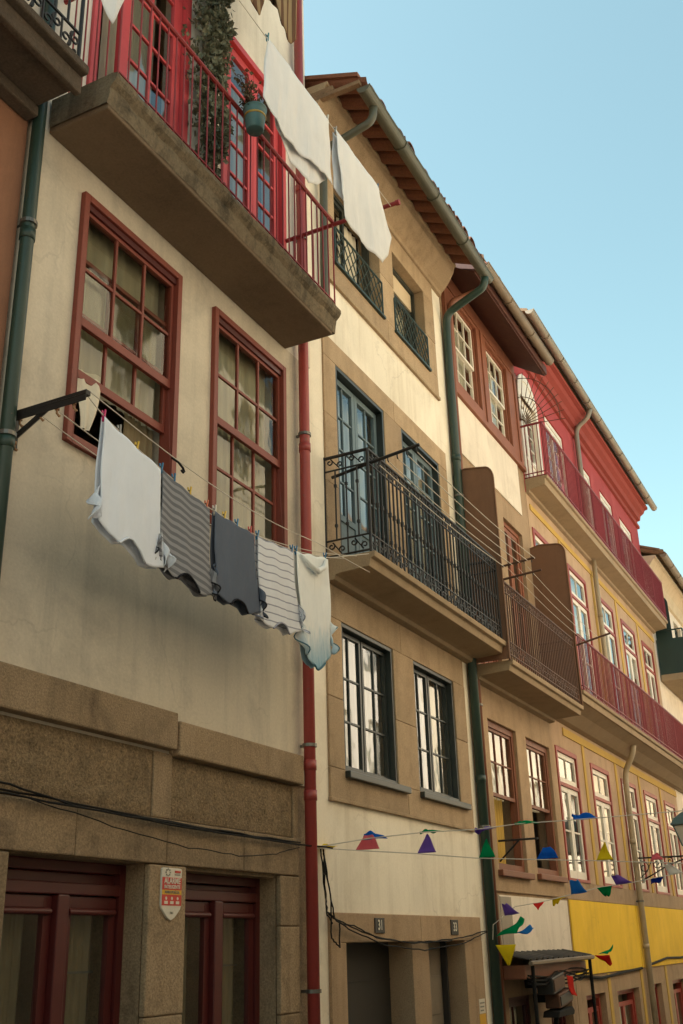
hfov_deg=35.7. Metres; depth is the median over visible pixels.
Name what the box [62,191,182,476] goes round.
window
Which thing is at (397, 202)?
line pole
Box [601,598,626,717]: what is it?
balcony door
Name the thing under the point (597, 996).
door
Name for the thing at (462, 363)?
window
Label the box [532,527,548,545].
balcony door
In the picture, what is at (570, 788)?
window
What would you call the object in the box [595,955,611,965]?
bunting flag
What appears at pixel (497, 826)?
bunting string
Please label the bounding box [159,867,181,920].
alarm sign
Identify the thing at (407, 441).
balcony door
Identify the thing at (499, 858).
bunting string
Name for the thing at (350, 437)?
balcony door
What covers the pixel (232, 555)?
hanging shirt
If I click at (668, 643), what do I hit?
house
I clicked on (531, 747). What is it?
window
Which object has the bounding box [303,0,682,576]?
sky
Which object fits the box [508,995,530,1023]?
door
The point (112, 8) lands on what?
bed sheet
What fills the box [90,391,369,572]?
clothesline
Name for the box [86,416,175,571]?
hanging shirt
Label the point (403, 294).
window
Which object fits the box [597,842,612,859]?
bunting flag
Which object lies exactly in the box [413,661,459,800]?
window
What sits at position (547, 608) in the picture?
clothesline
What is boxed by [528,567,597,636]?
clothesline
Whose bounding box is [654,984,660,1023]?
door
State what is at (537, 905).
bunting flag
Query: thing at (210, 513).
clothesline
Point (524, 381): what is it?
balcony door
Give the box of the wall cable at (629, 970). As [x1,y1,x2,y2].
[581,956,682,978]
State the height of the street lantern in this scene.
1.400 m
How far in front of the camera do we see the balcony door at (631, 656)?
24.98 m
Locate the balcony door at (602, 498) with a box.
[599,491,617,559]
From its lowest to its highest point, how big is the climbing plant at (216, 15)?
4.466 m
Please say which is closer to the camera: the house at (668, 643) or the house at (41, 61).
the house at (41, 61)
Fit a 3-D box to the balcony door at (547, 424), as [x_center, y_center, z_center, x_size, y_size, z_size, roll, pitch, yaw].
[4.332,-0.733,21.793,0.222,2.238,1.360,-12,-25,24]
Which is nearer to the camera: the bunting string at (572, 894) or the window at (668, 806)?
the bunting string at (572, 894)
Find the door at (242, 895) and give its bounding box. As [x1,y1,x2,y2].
[180,873,259,1023]
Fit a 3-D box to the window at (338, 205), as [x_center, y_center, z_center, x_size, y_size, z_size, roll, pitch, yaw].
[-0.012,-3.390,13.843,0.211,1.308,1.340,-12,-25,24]
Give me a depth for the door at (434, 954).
11.99 m
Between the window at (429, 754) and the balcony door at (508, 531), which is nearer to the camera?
the window at (429, 754)
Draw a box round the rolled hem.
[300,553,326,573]
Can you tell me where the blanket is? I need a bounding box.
[250,0,296,43]
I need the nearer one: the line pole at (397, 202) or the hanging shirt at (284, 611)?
the hanging shirt at (284, 611)
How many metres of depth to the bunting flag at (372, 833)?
9.89 m
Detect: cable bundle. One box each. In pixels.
[0,781,332,848]
[320,849,340,947]
[328,914,486,950]
[527,967,589,985]
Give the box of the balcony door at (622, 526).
[619,519,633,578]
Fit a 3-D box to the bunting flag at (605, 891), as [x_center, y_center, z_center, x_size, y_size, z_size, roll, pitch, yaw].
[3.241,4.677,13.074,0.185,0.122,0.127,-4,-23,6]
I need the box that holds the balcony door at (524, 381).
[515,374,543,477]
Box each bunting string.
[317,848,682,863]
[323,810,682,845]
[492,875,668,939]
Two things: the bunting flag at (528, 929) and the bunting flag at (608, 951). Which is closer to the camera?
the bunting flag at (528, 929)
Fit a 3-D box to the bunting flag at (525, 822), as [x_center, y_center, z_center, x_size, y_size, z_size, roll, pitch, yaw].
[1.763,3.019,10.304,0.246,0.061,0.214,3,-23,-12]
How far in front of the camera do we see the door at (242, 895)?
8.55 m
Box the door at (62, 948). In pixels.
[0,855,125,1023]
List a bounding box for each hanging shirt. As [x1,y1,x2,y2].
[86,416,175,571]
[155,469,220,601]
[210,511,268,618]
[252,536,310,635]
[294,551,339,670]
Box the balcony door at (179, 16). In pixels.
[86,0,191,141]
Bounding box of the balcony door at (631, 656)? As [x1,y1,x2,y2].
[620,619,646,730]
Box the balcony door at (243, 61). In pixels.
[222,36,286,249]
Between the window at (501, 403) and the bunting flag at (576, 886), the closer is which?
the bunting flag at (576, 886)
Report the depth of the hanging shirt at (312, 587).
9.39 m
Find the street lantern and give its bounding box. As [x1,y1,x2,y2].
[638,809,682,881]
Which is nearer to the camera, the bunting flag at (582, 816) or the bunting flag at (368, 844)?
the bunting flag at (368, 844)
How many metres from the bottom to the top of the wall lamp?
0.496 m
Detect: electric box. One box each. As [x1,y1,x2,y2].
[524,972,564,994]
[533,987,572,1008]
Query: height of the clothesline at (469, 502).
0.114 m
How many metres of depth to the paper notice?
12.40 m
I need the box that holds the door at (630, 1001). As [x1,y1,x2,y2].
[617,988,637,1023]
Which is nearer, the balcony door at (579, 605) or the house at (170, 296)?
the house at (170, 296)
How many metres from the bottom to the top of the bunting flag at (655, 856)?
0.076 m
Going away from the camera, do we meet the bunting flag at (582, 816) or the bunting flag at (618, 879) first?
the bunting flag at (582, 816)
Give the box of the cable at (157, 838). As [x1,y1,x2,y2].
[31,798,299,856]
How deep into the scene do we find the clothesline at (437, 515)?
12.62 m
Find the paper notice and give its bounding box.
[479,998,486,1023]
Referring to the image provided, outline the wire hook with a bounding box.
[171,457,184,473]
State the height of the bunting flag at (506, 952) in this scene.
0.232 m
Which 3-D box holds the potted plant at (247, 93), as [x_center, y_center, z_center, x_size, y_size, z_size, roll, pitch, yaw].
[-0.842,-3.914,9.996,0.284,0.447,0.633,-2,-22,2]
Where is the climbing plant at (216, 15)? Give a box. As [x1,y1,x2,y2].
[181,0,237,180]
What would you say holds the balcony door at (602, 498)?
in the house at (588, 498)
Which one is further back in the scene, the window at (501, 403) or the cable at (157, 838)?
the window at (501, 403)
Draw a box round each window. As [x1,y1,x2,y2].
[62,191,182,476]
[208,306,287,547]
[333,193,370,297]
[341,622,397,783]
[392,267,416,351]
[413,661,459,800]
[453,310,478,404]
[485,346,509,441]
[487,720,524,871]
[526,739,558,875]
[554,745,590,883]
[589,763,622,888]
[620,778,649,891]
[643,790,670,895]
[663,800,682,896]
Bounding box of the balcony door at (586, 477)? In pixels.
[583,470,593,523]
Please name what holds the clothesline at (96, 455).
attached to the line bracket at (40, 410)
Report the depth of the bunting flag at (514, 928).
12.97 m
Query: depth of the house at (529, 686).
16.38 m
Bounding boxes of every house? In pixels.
[0,0,88,377]
[0,0,340,1023]
[305,72,505,1023]
[356,254,583,1023]
[514,308,682,1023]
[640,545,682,813]
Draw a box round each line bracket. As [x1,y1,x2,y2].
[14,389,90,451]
[498,837,537,861]
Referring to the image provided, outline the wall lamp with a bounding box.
[543,1006,574,1023]
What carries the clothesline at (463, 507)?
attached to the line pole at (382, 458)
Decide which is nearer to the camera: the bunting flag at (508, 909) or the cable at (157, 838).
the cable at (157, 838)
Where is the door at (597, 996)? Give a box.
[586,993,602,1023]
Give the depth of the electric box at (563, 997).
13.82 m
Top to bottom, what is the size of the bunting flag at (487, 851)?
0.175 m
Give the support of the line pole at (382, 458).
attached to the house at (393, 735)
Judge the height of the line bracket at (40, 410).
0.318 m
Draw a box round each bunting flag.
[356,835,379,849]
[363,831,387,839]
[418,834,435,852]
[420,829,438,833]
[475,826,491,834]
[479,839,494,857]
[496,944,515,964]
[497,916,524,935]
[502,903,518,915]
[514,820,534,824]
[514,925,532,933]
[533,902,543,909]
[537,847,557,858]
[552,897,564,905]
[567,975,576,995]
[569,879,586,893]
[572,812,595,819]
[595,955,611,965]
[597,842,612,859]
[597,886,611,896]
[599,945,612,953]
[611,874,630,884]
[650,853,662,860]
[651,877,662,883]
[664,863,682,874]
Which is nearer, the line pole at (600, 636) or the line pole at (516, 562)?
the line pole at (516, 562)
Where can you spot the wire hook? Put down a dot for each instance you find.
(182, 470)
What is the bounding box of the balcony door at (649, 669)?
[641,640,665,743]
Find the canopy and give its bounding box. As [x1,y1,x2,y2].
[503,949,597,1023]
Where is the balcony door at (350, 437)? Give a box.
[335,365,389,557]
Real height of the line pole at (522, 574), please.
0.079 m
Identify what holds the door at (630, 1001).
in the house at (588, 498)
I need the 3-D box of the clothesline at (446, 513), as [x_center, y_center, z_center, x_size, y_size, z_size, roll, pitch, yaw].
[1.429,0.104,12.973,0.010,0.114,4.120,-12,-25,24]
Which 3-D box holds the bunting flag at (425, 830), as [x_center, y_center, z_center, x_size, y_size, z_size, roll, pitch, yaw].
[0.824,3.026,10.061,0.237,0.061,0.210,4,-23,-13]
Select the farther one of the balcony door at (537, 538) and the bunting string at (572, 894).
the balcony door at (537, 538)
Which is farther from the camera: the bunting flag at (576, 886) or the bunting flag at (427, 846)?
the bunting flag at (576, 886)
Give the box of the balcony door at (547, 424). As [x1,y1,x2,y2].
[544,417,567,494]
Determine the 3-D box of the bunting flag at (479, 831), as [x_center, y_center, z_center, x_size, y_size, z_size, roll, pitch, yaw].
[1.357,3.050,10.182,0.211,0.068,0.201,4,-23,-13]
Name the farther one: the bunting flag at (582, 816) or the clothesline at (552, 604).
the clothesline at (552, 604)
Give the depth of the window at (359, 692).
11.59 m
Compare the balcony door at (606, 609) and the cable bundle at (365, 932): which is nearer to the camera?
the cable bundle at (365, 932)
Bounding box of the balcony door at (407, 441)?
[401,429,446,599]
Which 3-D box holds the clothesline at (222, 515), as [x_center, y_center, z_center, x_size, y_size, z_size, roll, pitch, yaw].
[-0.690,-0.051,8.854,0.008,0.603,4.535,-12,-24,23]
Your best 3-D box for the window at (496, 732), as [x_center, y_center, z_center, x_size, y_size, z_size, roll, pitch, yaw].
[2.172,3.988,14.836,0.232,1.988,1.230,-12,-25,24]
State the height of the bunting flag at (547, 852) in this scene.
0.117 m
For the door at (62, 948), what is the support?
in the house at (170, 296)
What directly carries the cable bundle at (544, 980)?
hanging from the canopy
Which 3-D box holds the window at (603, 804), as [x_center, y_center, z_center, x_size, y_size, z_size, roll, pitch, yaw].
[4.759,5.789,19.520,0.253,2.130,1.380,-12,-25,24]
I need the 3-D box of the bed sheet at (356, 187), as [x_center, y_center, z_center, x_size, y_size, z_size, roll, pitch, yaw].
[0.222,-2.999,10.439,0.098,1.010,1.226,-12,-25,24]
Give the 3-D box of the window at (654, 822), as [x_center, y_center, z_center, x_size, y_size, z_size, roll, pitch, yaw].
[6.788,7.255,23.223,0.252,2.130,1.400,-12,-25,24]
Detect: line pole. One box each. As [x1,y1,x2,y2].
[285,199,400,242]
[331,443,419,478]
[502,557,534,567]
[503,569,541,580]
[576,632,610,645]
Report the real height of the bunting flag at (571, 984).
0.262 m
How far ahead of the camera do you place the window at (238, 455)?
10.31 m
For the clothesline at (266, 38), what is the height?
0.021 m
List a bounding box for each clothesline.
[43,417,343,558]
[59,412,346,555]
[88,397,368,557]
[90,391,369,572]
[239,0,390,205]
[380,465,504,566]
[389,462,511,564]
[399,459,519,562]
[408,455,527,560]
[417,452,534,557]
[511,572,581,638]
[518,568,589,637]
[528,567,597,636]
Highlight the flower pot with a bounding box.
[238,101,266,136]
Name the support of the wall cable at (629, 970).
attached to the house at (588, 498)
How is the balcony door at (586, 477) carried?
in the house at (588, 498)
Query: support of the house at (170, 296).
on the street
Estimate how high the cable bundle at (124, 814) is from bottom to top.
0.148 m
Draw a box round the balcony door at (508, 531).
[504,522,530,670]
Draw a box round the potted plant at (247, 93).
[234,68,267,130]
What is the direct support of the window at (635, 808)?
in the house at (588, 498)
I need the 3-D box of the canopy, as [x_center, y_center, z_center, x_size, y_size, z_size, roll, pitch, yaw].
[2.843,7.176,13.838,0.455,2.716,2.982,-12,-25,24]
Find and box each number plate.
[374,918,384,932]
[450,920,458,934]
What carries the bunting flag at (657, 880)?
hanging from the bunting string at (572, 894)
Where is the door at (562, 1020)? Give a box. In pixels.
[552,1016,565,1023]
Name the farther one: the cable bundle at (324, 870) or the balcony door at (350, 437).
the balcony door at (350, 437)
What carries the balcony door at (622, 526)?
in the house at (588, 498)
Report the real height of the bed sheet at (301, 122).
1.035 m
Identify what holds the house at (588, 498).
on the street
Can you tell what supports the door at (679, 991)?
in the house at (588, 498)
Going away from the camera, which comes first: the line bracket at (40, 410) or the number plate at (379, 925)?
the line bracket at (40, 410)
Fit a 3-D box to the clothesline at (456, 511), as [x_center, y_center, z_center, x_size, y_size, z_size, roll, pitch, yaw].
[1.527,0.071,12.932,0.010,0.114,4.120,-12,-25,24]
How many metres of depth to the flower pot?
9.81 m
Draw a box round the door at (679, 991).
[672,979,682,1023]
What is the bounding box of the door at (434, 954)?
[428,942,443,1023]
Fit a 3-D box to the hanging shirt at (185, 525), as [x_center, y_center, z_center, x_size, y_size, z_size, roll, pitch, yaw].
[-1.126,0.179,7.720,0.132,0.797,0.816,-12,-25,24]
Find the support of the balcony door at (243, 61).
in the house at (170, 296)
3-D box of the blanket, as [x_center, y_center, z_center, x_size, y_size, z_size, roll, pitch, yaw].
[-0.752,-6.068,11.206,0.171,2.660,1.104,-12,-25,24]
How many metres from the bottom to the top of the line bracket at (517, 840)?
0.283 m
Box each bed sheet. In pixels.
[101,0,123,23]
[263,37,332,184]
[332,130,391,262]
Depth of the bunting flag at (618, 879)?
13.02 m
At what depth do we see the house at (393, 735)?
12.53 m
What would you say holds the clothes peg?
attached to the clothesline at (222, 515)
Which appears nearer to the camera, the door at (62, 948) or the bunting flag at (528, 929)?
the door at (62, 948)
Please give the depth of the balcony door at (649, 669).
26.77 m
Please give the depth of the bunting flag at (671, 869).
13.01 m
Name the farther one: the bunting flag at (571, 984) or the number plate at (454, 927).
the bunting flag at (571, 984)
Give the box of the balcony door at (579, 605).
[567,563,599,699]
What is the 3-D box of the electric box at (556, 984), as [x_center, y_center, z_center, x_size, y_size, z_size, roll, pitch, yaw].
[2.640,6.179,13.911,0.462,0.261,0.566,-12,-25,24]
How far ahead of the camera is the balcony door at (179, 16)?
10.12 m
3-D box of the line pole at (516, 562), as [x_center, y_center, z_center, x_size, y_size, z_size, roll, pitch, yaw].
[2.408,0.705,14.698,0.553,0.079,0.030,-12,-25,24]

